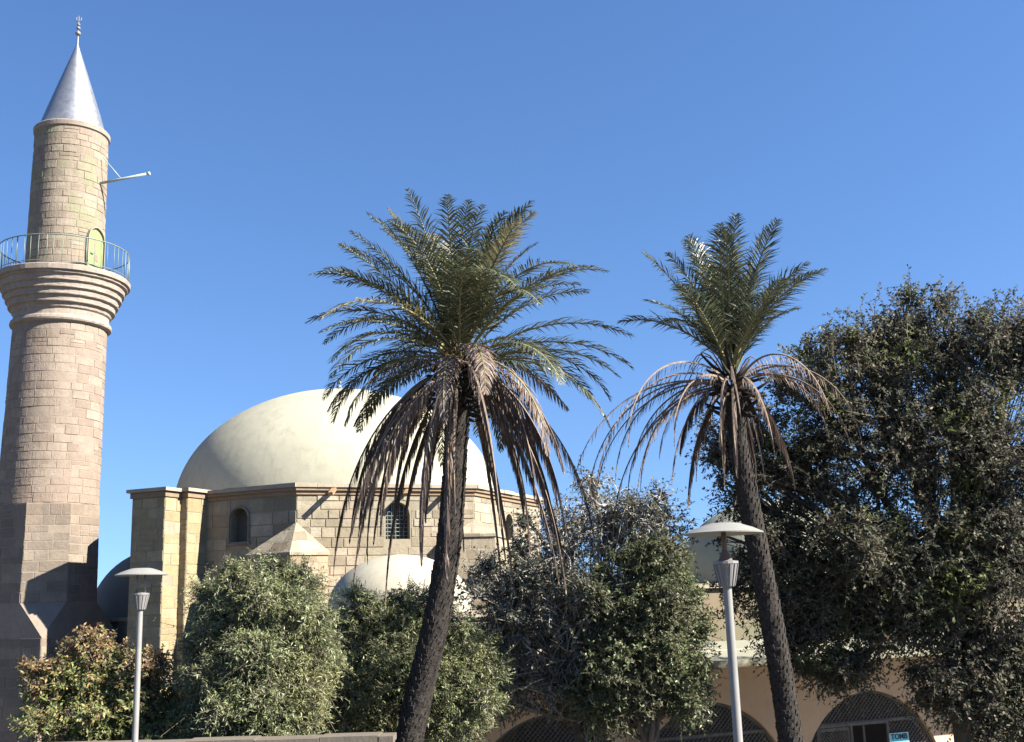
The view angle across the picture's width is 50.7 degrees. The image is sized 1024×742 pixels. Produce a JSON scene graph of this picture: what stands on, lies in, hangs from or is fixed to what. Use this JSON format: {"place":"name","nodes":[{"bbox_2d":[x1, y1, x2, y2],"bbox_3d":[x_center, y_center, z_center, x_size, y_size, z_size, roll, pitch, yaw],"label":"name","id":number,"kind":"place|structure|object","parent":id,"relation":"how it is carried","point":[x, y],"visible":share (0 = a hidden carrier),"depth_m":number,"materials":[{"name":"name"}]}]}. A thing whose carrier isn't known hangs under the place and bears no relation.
{"place":"outdoors","nodes":[
{"label":"outdoors","id":0,"kind":"place"},
{"bbox_2d":[0,0,1023,586],"label":"sky","id":1,"kind":"structure","parent":0,"point":[883,137],"materials":[{"name":"blue"}]},
{"bbox_3d":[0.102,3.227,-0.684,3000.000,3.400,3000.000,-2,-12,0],"label":"ground","id":2,"kind":"structure","parent":0,"visible":0},
{"bbox_2d":[0,18,150,741],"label":"minaret","id":3,"kind":"object","parent":2,"relation":"on","point":[63,292],"visible":0.94,"depth_m":33.59,"materials":[{"name":"stone"}]},
{"bbox_2d":[84,227,105,268],"bbox_3d":[-13.647,-3.896,35.283,0.200,1.650,0.792,-6,-13,19],"label":"door","id":4,"kind":"structure","parent":3,"relation":"in","point":[95,232],"depth_m":35.31,"materials":[{"name":"yellow paint"}]},
{"bbox_2d":[7,622,189,741],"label":"bush","id":5,"kind":"object","parent":2,"relation":"on","point":[94,697],"visible":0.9,"depth_m":16.27,"materials":[{"name":"green plant"}]},
{"bbox_2d":[114,568,167,741],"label":"street lamp","id":6,"kind":"object","parent":2,"relation":"on","point":[140,600],"visible":1,"depth_m":12.62,"materials":[{"name":"white metal"}]},
{"bbox_2d":[71,732,396,741],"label":"garden wall","id":7,"kind":"structure","parent":2,"relation":"on","point":[363,737],"depth_m":14.39,"materials":[{"name":"stone"}]},
{"bbox_2d":[153,547,358,738],"bbox_3d":[-3.929,5.673,16.002,3.087,6.098,2.542,-4,-12,12],"label":"olive tree","id":8,"kind":"object","parent":2,"relation":"on","point":[245,673],"visible":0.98,"depth_m":15.98,"materials":[{"name":"green plant"}]},
{"bbox_2d":[97,380,543,741],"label":"mosque","id":9,"kind":"structure","parent":2,"relation":"on","point":[274,473],"depth_m":31.81,"materials":[{"name":"beige stone"}]},
{"bbox_2d":[226,506,249,545],"bbox_3d":[-7.927,4.539,31.683,0.840,1.133,0.370,-7,-13,22],"label":"window","id":10,"kind":"structure","parent":9,"relation":"in","point":[243,522],"depth_m":31.79,"materials":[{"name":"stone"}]},
{"bbox_2d":[386,503,407,538],"bbox_3d":[-3.471,4.470,32.157,0.740,1.087,0.074,3,-13,-21],"label":"window","id":11,"kind":"structure","parent":9,"relation":"in","point":[390,510],"depth_m":32.16,"materials":[{"name":"black glass"}]},
{"bbox_2d":[295,574,519,741],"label":"olive tree","id":12,"kind":"object","parent":2,"relation":"on","point":[380,657],"visible":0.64,"depth_m":18.33,"materials":[{"name":"green plant"}]},
{"bbox_2d":[304,188,634,741],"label":"palm tree","id":13,"kind":"object","parent":2,"relation":"on","point":[460,282],"visible":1,"depth_m":17.71,"materials":[{"name":"green plant"}]},
{"bbox_2d":[453,454,699,741],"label":"broadleaf tree","id":14,"kind":"object","parent":2,"relation":"on","point":[556,633],"visible":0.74,"depth_m":20.14,"materials":[{"name":"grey plant"}]},
{"bbox_2d":[555,525,727,741],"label":"broadleaf tree","id":15,"kind":"object","parent":2,"relation":"on","point":[649,665],"visible":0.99,"depth_m":19.23,"materials":[{"name":"green plant"}]},
{"bbox_2d":[572,213,861,741],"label":"palm tree","id":16,"kind":"object","parent":2,"relation":"on","point":[731,318],"visible":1,"depth_m":17.98,"materials":[{"name":"green plant"}]},
{"bbox_2d":[684,522,763,741],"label":"street lamp","id":17,"kind":"object","parent":2,"relation":"on","point":[725,566],"visible":1,"depth_m":8.15,"materials":[{"name":"white metal"}]},
{"bbox_2d":[440,626,1022,741],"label":"arcade","id":18,"kind":"object","parent":2,"relation":"on","point":[842,721],"visible":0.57,"depth_m":25.25},
{"bbox_2d":[819,726,850,741],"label":"sign","id":19,"kind":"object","parent":18,"relation":"in","point":[847,728],"depth_m":25.48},
{"bbox_2d":[888,732,908,741],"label":"sign","id":20,"kind":"object","parent":18,"relation":"attached to","point":[899,737],"visible":1,"depth_m":26.03,"materials":[{"name":"blue plastic"}]},
{"bbox_2d":[543,500,1023,641],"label":"tomb building","id":21,"kind":"structure","parent":2,"relation":"on","point":[707,556],"depth_m":31.03,"materials":[{"name":"stone"}]},
{"bbox_2d":[684,264,1023,741],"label":"broadleaf tree","id":22,"kind":"object","parent":2,"relation":"on","point":[879,587],"visible":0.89,"depth_m":19.89,"materials":[{"name":"green plant"}]}
]}

